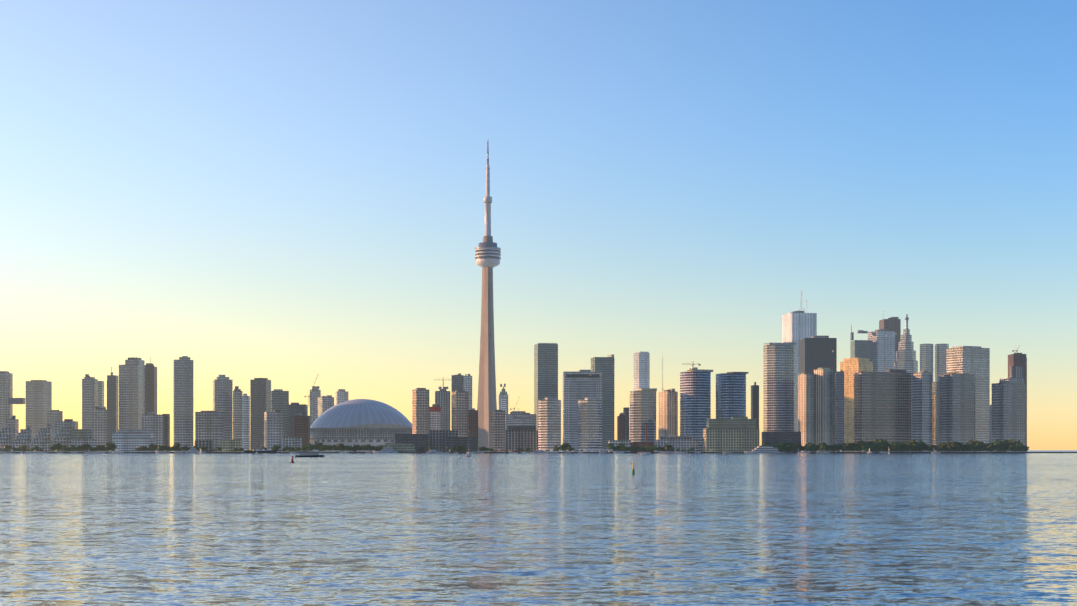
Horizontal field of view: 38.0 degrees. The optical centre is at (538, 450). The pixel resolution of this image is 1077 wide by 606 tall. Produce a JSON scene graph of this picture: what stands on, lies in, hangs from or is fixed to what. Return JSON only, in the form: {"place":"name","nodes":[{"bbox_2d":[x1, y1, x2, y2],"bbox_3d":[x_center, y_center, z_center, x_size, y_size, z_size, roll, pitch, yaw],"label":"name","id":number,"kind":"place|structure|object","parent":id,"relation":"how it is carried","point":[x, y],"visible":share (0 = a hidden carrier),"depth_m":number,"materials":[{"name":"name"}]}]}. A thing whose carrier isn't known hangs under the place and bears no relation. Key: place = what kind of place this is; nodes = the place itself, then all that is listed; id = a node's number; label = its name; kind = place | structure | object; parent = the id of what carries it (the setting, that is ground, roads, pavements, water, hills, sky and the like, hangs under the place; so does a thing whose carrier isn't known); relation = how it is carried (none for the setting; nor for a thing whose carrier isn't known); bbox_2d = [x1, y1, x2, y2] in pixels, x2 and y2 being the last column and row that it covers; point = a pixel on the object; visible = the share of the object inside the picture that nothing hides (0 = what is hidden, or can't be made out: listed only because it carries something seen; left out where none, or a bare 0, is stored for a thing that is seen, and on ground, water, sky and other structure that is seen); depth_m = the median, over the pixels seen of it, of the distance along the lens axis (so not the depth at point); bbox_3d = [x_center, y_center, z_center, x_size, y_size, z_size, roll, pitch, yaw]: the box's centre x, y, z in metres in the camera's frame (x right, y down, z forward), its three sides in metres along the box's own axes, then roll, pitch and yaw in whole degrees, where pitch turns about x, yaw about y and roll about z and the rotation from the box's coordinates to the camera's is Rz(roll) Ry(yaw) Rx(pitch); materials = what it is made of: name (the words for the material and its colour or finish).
{"place":"outdoors","nodes":[
{"label":"outdoors","id":0,"kind":"place"},
{"bbox_2d":[0,453,1076,605],"bbox_3d":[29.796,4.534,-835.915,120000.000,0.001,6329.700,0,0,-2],"label":"water","id":1,"kind":"structure","parent":0,"point":[543,529],"depth_m":89.33,"materials":[{"name":"liquid"}]},
{"bbox_2d":[185,446,204,452],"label":"yacht","id":2,"kind":"object","parent":1,"relation":"on","point":[192,450],"visible":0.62,"depth_m":2286.40,"materials":[{"name":"white paint"}]},
{"bbox_2d":[244,435,280,452],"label":"tall ship","id":3,"kind":"object","parent":1,"relation":"on","point":[258,451],"visible":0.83,"depth_m":2289.92,"materials":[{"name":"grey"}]},
{"bbox_2d":[295,448,324,456],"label":"ferry","id":4,"kind":"object","parent":1,"relation":"on","point":[308,455],"visible":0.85,"depth_m":1019.70,"materials":[{"name":"grey"}]},
{"bbox_2d":[372,448,397,452],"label":"boat","id":5,"kind":"object","parent":1,"relation":"on","point":[387,450],"visible":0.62,"depth_m":2289.54,"materials":[{"name":"white paint"}]},
{"bbox_2d":[744,446,779,452],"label":"cruise boat","id":6,"kind":"object","parent":1,"relation":"on","point":[764,449],"visible":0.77,"depth_m":2310.32,"materials":[{"name":"white paint"}]},
{"bbox_2d":[0,0,1076,449],"label":"sky","id":7,"kind":"structure","parent":0,"point":[288,193],"materials":[{"name":"blue"}]},
{"bbox_2d":[170,450,1076,451],"bbox_3d":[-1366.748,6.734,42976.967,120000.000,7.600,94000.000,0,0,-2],"label":"ground","id":8,"kind":"structure","parent":0,"point":[1027,451],"depth_m":3359.88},
{"bbox_2d":[0,371,12,431],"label":"building","id":9,"kind":"structure","parent":8,"relation":"on","point":[6,391],"depth_m":2970.68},
{"bbox_2d":[8,398,24,403],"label":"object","id":10,"kind":"structure","parent":9,"relation":"attached to","point":[16,400],"depth_m":2974.80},
{"bbox_2d":[0,425,12,451],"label":"building","id":11,"kind":"structure","parent":8,"relation":"on","point":[6,436],"depth_m":2402.78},
{"bbox_2d":[5,415,18,442],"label":"building","id":12,"kind":"structure","parent":8,"relation":"on","point":[13,421],"depth_m":2495.56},
{"bbox_2d":[12,426,30,451],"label":"building","id":13,"kind":"structure","parent":8,"relation":"on","point":[24,436],"depth_m":2405.15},
{"bbox_2d":[26,380,51,441],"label":"building","id":14,"kind":"structure","parent":8,"relation":"on","point":[38,399],"depth_m":2974.80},
{"bbox_2d":[30,425,51,451],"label":"building","id":15,"kind":"structure","parent":8,"relation":"on","point":[42,439],"depth_m":2406.39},
{"bbox_2d":[47,410,62,441],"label":"building","id":16,"kind":"structure","parent":8,"relation":"on","point":[54,415],"depth_m":2924.27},
{"bbox_2d":[51,423,73,451],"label":"building","id":17,"kind":"structure","parent":8,"relation":"on","point":[63,437],"depth_m":2412.15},
{"bbox_2d":[54,419,77,437],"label":"building","id":18,"kind":"structure","parent":8,"relation":"on","point":[58,425],"depth_m":2495.78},
{"bbox_2d":[71,429,94,451],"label":"building","id":19,"kind":"structure","parent":8,"relation":"on","point":[80,437],"depth_m":2377.72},
{"bbox_2d":[80,443,90,451],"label":"tree","id":20,"kind":"object","parent":8,"relation":"on","point":[86,447],"visible":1,"depth_m":2318.93,"materials":[{"name":"green plant"}]},
{"bbox_2d":[82,374,103,438],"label":"building","id":21,"kind":"structure","parent":8,"relation":"on","point":[92,392],"depth_m":2874.73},
{"bbox_2d":[94,404,107,451],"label":"building","id":22,"kind":"structure","parent":8,"relation":"on","point":[101,425],"depth_m":2680.25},
{"bbox_2d":[106,442,116,451],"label":"tree","id":23,"kind":"object","parent":8,"relation":"on","point":[111,446],"visible":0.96,"depth_m":2340.42,"materials":[{"name":"green plant"}]},
{"bbox_2d":[107,367,117,451],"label":"building","id":24,"kind":"structure","parent":8,"relation":"on","point":[112,393],"depth_m":2975.75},
{"bbox_2d":[119,357,144,429],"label":"building","id":25,"kind":"structure","parent":8,"relation":"on","point":[131,390],"depth_m":2931.68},
{"bbox_2d":[113,430,155,451],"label":"building","id":26,"kind":"structure","parent":8,"relation":"on","point":[128,440],"depth_m":2396.48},
{"bbox_2d":[145,363,156,413],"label":"building","id":27,"kind":"structure","parent":8,"relation":"on","point":[150,386],"depth_m":2978.96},
{"bbox_2d":[141,411,163,451],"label":"building","id":28,"kind":"structure","parent":8,"relation":"on","point":[151,422],"depth_m":2584.67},
{"bbox_2d":[163,414,169,451],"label":"building","id":29,"kind":"structure","parent":8,"relation":"on","point":[166,429],"depth_m":2630.48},
{"bbox_2d":[173,356,192,451],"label":"building","id":30,"kind":"structure","parent":8,"relation":"on","point":[183,401],"depth_m":2785.55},
{"bbox_2d":[195,440,213,451],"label":"building","id":31,"kind":"structure","parent":8,"relation":"on","point":[209,444],"depth_m":2369.99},
{"bbox_2d":[195,411,223,451],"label":"building","id":32,"kind":"structure","parent":8,"relation":"on","point":[209,425],"depth_m":2488.37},
{"bbox_2d":[213,375,232,438],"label":"building","id":33,"kind":"structure","parent":8,"relation":"on","point":[222,393],"depth_m":2889.64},
{"bbox_2d":[220,439,241,451],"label":"building","id":34,"kind":"structure","parent":8,"relation":"on","point":[228,445],"depth_m":2365.81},
{"bbox_2d":[233,386,242,438],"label":"building","id":35,"kind":"structure","parent":8,"relation":"on","point":[237,411],"depth_m":2783.00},
{"bbox_2d":[242,394,249,451],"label":"building","id":36,"kind":"structure","parent":8,"relation":"on","point":[245,422],"depth_m":2771.57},
{"bbox_2d":[250,378,270,450],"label":"building","id":37,"kind":"structure","parent":8,"relation":"on","point":[260,396],"depth_m":2887.81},
{"bbox_2d":[264,410,283,451],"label":"building","id":38,"kind":"structure","parent":8,"relation":"on","point":[273,428],"depth_m":2492.02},
{"bbox_2d":[271,389,288,436],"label":"building","id":39,"kind":"structure","parent":8,"relation":"on","point":[280,399],"depth_m":2840.14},
{"bbox_2d":[282,437,301,451],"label":"building","id":40,"kind":"structure","parent":8,"relation":"on","point":[292,442],"depth_m":2379.43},
{"bbox_2d":[289,403,307,436],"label":"building","id":41,"kind":"structure","parent":8,"relation":"on","point":[294,408],"depth_m":2688.03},
{"bbox_2d":[294,412,309,451],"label":"building","id":42,"kind":"structure","parent":8,"relation":"on","point":[301,426],"depth_m":2587.64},
{"bbox_2d":[310,386,320,425],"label":"building","id":43,"kind":"structure","parent":8,"relation":"on","point":[315,393],"depth_m":3286.96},
{"bbox_2d":[318,395,333,416],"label":"building","id":44,"kind":"structure","parent":8,"relation":"on","point":[326,402],"depth_m":3196.46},
{"bbox_2d":[334,443,344,451],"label":"tree","id":45,"kind":"object","parent":8,"relation":"on","point":[340,446],"visible":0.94,"depth_m":2346.55,"materials":[{"name":"green plant"}]},
{"bbox_2d":[336,389,347,403],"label":"building","id":46,"kind":"structure","parent":8,"relation":"on","point":[341,395],"depth_m":3390.51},
{"bbox_2d":[310,399,411,451],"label":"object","id":47,"kind":"structure","parent":8,"relation":"on","point":[360,422],"depth_m":2862.07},
{"bbox_2d":[383,443,414,451],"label":"building","id":48,"kind":"structure","parent":8,"relation":"on","point":[404,447],"depth_m":2343.97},
{"bbox_2d":[395,434,428,451],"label":"building","id":49,"kind":"structure","parent":8,"relation":"on","point":[419,440],"depth_m":2395.82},
{"bbox_2d":[412,388,428,433],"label":"building","id":50,"kind":"structure","parent":8,"relation":"on","point":[420,410],"depth_m":2600.44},
{"bbox_2d":[429,404,441,429],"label":"building","id":51,"kind":"structure","parent":8,"relation":"on","point":[434,417],"depth_m":2646.56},
{"bbox_2d":[435,382,449,429],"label":"building","id":52,"kind":"structure","parent":8,"relation":"on","point":[442,398],"depth_m":2994.37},
{"bbox_2d":[429,430,457,451],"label":"building","id":53,"kind":"structure","parent":8,"relation":"on","point":[437,439],"depth_m":2417.33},
{"bbox_2d":[452,373,463,391],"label":"building","id":54,"kind":"structure","parent":8,"relation":"on","point":[458,382],"depth_m":2994.10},
{"bbox_2d":[451,390,468,436],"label":"building","id":55,"kind":"structure","parent":8,"relation":"on","point":[460,411],"depth_m":2602.51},
{"bbox_2d":[446,437,476,451],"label":"building","id":56,"kind":"structure","parent":8,"relation":"on","point":[467,443],"depth_m":2386.28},
{"bbox_2d":[464,374,471,409],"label":"building","id":57,"kind":"structure","parent":8,"relation":"on","point":[468,383],"depth_m":2996.76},
{"bbox_2d":[469,408,477,451],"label":"building","id":58,"kind":"structure","parent":8,"relation":"on","point":[473,422],"depth_m":2647.97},
{"bbox_2d":[475,141,500,451],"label":"observation tower","id":59,"kind":"structure","parent":8,"relation":"on","point":[487,254],"depth_m":2792.61,"materials":[{"name":"concrete"}]},
{"bbox_2d":[491,410,504,451],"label":"building","id":60,"kind":"structure","parent":8,"relation":"on","point":[497,430],"depth_m":2602.84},
{"bbox_2d":[499,384,507,414],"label":"building","id":61,"kind":"structure","parent":8,"relation":"on","point":[503,400],"depth_m":2999.02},
{"bbox_2d":[505,411,535,429],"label":"building","id":62,"kind":"structure","parent":8,"relation":"on","point":[517,418],"depth_m":2900.12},
{"bbox_2d":[505,426,537,451],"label":"building","id":63,"kind":"structure","parent":8,"relation":"on","point":[521,437],"depth_m":2501.12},
{"bbox_2d":[9,452,1076,452],"bbox_3d":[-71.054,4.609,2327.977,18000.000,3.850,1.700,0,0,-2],"label":"quay wall","id":64,"kind":"structure","parent":8,"relation":"on","point":[598,452],"depth_m":2332.24,"materials":[{"name":"concrete"}]},
{"bbox_2d":[534,343,557,429],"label":"building","id":65,"kind":"structure","parent":8,"relation":"on","point":[545,370],"depth_m":3007.10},
{"bbox_2d":[538,398,560,451],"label":"building","id":66,"kind":"structure","parent":8,"relation":"on","point":[549,420],"depth_m":2455.96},
{"bbox_2d":[559,442,570,449],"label":"tree","id":67,"kind":"object","parent":8,"relation":"on","point":[565,445],"visible":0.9,"depth_m":2358.66,"materials":[{"name":"green plant"}]},
{"bbox_2d":[563,364,601,451],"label":"building","id":68,"kind":"structure","parent":8,"relation":"on","point":[581,385],"depth_m":2801.56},
{"bbox_2d":[578,398,601,451],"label":"building","id":69,"kind":"structure","parent":8,"relation":"on","point":[589,423],"depth_m":2459.09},
{"bbox_2d":[591,354,613,451],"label":"building","id":70,"kind":"structure","parent":8,"relation":"on","point":[604,366],"depth_m":2909.56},
{"bbox_2d":[607,443,616,451],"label":"tree","id":71,"kind":"object","parent":8,"relation":"on","point":[611,446],"visible":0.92,"depth_m":2355.62,"materials":[{"name":"green plant"}]},
{"bbox_2d":[608,440,630,451],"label":"building","id":72,"kind":"structure","parent":8,"relation":"on","point":[617,442],"depth_m":2400.10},
{"bbox_2d":[617,413,624,439],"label":"building","id":73,"kind":"structure","parent":8,"relation":"on","point":[621,426],"depth_m":2653.72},
{"bbox_2d":[623,407,628,439],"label":"building","id":74,"kind":"structure","parent":8,"relation":"on","point":[626,412],"depth_m":2705.38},
{"bbox_2d":[634,352,649,390],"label":"building","id":75,"kind":"structure","parent":8,"relation":"on","point":[641,369],"depth_m":3617.13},
{"bbox_2d":[631,442,653,451],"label":"building","id":76,"kind":"structure","parent":8,"relation":"on","point":[638,444],"depth_m":2405.72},
{"bbox_2d":[630,388,656,451],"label":"building","id":77,"kind":"structure","parent":8,"relation":"on","point":[642,407],"depth_m":2515.45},
{"bbox_2d":[658,389,677,438],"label":"building","id":78,"kind":"structure","parent":8,"relation":"on","point":[667,412],"depth_m":2564.63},
{"bbox_2d":[656,436,697,451],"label":"building","id":79,"kind":"structure","parent":8,"relation":"on","point":[685,443],"depth_m":2408.58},
{"bbox_2d":[680,367,712,451],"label":"building","id":80,"kind":"structure","parent":8,"relation":"on","point":[695,399],"depth_m":2519.21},
{"bbox_2d":[703,417,758,451],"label":"building","id":81,"kind":"structure","parent":8,"relation":"on","point":[736,434],"depth_m":2390.28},
{"bbox_2d":[716,372,748,418],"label":"building","id":82,"kind":"structure","parent":8,"relation":"on","point":[730,394],"depth_m":2522.00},
{"bbox_2d":[751,382,758,427],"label":"building","id":83,"kind":"structure","parent":8,"relation":"on","point":[754,401],"depth_m":2812.63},
{"bbox_2d":[763,342,796,431],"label":"building","id":84,"kind":"structure","parent":8,"relation":"on","point":[779,387],"depth_m":2620.79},
{"bbox_2d":[762,432,800,451],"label":"building","id":85,"kind":"structure","parent":8,"relation":"on","point":[773,438],"depth_m":2413.14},
{"bbox_2d":[776,443,788,451],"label":"tree","id":86,"kind":"object","parent":8,"relation":"on","point":[781,446],"visible":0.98,"depth_m":2353.78,"materials":[{"name":"green plant"}]},
{"bbox_2d":[782,311,816,431],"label":"building","id":87,"kind":"structure","parent":8,"relation":"on","point":[797,326],"depth_m":3325.75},
{"bbox_2d":[798,373,814,451],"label":"building","id":88,"kind":"structure","parent":8,"relation":"on","point":[806,405],"depth_m":2472.07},
{"bbox_2d":[805,442,818,451],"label":"tree","id":89,"kind":"object","parent":8,"relation":"on","point":[813,446],"visible":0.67,"depth_m":2366.49,"materials":[{"name":"green plant"}]},
{"bbox_2d":[800,336,836,451],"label":"building","id":90,"kind":"structure","parent":8,"relation":"on","point":[816,352],"depth_m":3120.45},
{"bbox_2d":[814,368,832,451],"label":"building","id":91,"kind":"structure","parent":8,"relation":"on","point":[823,404],"depth_m":2473.99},
{"bbox_2d":[818,442,829,450],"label":"tree","id":92,"kind":"object","parent":8,"relation":"on","point":[823,446],"visible":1,"depth_m":2354.15,"materials":[{"name":"green plant"}]},
{"bbox_2d":[835,370,843,451],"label":"building","id":93,"kind":"structure","parent":8,"relation":"on","point":[839,407],"depth_m":2471.59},
{"bbox_2d":[840,358,872,451],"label":"building","id":94,"kind":"structure","parent":8,"relation":"on","point":[849,367],"depth_m":2935.89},
{"bbox_2d":[855,441,865,451],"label":"tree","id":95,"kind":"object","parent":8,"relation":"on","point":[858,444],"visible":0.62,"depth_m":2359.90,"materials":[{"name":"green plant"}]},
{"bbox_2d":[850,330,871,361],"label":"building","id":96,"kind":"structure","parent":8,"relation":"on","point":[860,348],"depth_m":3222.93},
{"bbox_2d":[860,443,869,451],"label":"tree","id":97,"kind":"object","parent":8,"relation":"on","point":[865,447],"visible":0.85,"depth_m":2356.89,"materials":[{"name":"green plant"}]},
{"bbox_2d":[868,329,894,371],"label":"building","id":98,"kind":"structure","parent":8,"relation":"on","point":[883,348],"depth_m":3231.58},
{"bbox_2d":[875,440,888,451],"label":"tree","id":99,"kind":"object","parent":8,"relation":"on","point":[883,444],"visible":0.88,"depth_m":2369.38,"materials":[{"name":"green plant"}]},
{"bbox_2d":[854,369,910,442],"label":"building","id":100,"kind":"structure","parent":8,"relation":"on","point":[882,405],"depth_m":2484.40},
{"bbox_2d":[854,450,918,451],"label":"seawall","id":101,"kind":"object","parent":8,"relation":"on","point":[888,451],"depth_m":2418.91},
{"bbox_2d":[879,317,900,360],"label":"building","id":102,"kind":"structure","parent":8,"relation":"on","point":[891,324],"depth_m":3427.30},
{"bbox_2d":[890,443,902,451],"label":"tree","id":103,"kind":"object","parent":8,"relation":"on","point":[895,446],"visible":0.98,"depth_m":2354.39,"materials":[{"name":"green plant"}]},
{"bbox_2d":[894,314,917,439],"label":"building","id":104,"kind":"structure","parent":8,"relation":"on","point":[906,356],"depth_m":3133.14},
{"bbox_2d":[905,439,917,451],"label":"tree","id":105,"kind":"object","parent":8,"relation":"on","point":[913,443],"visible":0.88,"depth_m":2355.47,"materials":[{"name":"green plant"}]},
{"bbox_2d":[912,371,931,451],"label":"building","id":106,"kind":"structure","parent":8,"relation":"on","point":[921,405],"depth_m":2478.90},
{"bbox_2d":[920,344,932,381],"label":"building","id":107,"kind":"structure","parent":8,"relation":"on","point":[926,357],"depth_m":3328.34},
{"bbox_2d":[932,382,938,451],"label":"building","id":108,"kind":"structure","parent":8,"relation":"on","point":[935,413],"depth_m":2625.55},
{"bbox_2d":[935,344,948,381],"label":"building","id":109,"kind":"structure","parent":8,"relation":"on","point":[940,359],"depth_m":3332.84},
{"bbox_2d":[946,441,957,451],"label":"tree","id":110,"kind":"object","parent":8,"relation":"on","point":[950,446],"visible":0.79,"depth_m":2355.38,"materials":[{"name":"green plant"}]},
{"bbox_2d":[948,442,963,451],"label":"tree","id":111,"kind":"object","parent":8,"relation":"on","point":[959,445],"visible":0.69,"depth_m":2355.88,"materials":[{"name":"green plant"}]},
{"bbox_2d":[939,373,974,451],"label":"building","id":112,"kind":"structure","parent":8,"relation":"on","point":[957,407],"depth_m":2484.49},
{"bbox_2d":[946,346,989,451],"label":"building","id":113,"kind":"structure","parent":8,"relation":"on","point":[975,360],"depth_m":2741.99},
{"bbox_2d":[962,444,974,451],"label":"tree","id":114,"kind":"object","parent":8,"relation":"on","point":[968,447],"visible":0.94,"depth_m":2359.76,"materials":[{"name":"green plant"}]},
{"bbox_2d":[970,443,981,451],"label":"tree","id":115,"kind":"object","parent":8,"relation":"on","point":[977,447],"visible":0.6,"depth_m":2368.15,"materials":[{"name":"green plant"}]},
{"bbox_2d":[990,405,991,451],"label":"building","id":116,"kind":"structure","parent":8,"relation":"on","point":[990,424],"depth_m":2826.60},
{"bbox_2d":[992,378,1025,451],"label":"building","id":117,"kind":"structure","parent":8,"relation":"on","point":[1008,408],"depth_m":2485.25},
{"bbox_2d":[1008,353,1026,451],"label":"building","id":118,"kind":"structure","parent":8,"relation":"on","point":[1017,365],"depth_m":2928.81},
{"bbox_2d":[1013,442,1024,451],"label":"tree","id":119,"kind":"object","parent":8,"relation":"on","point":[1018,446],"visible":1,"depth_m":2360.88,"materials":[{"name":"green plant"}]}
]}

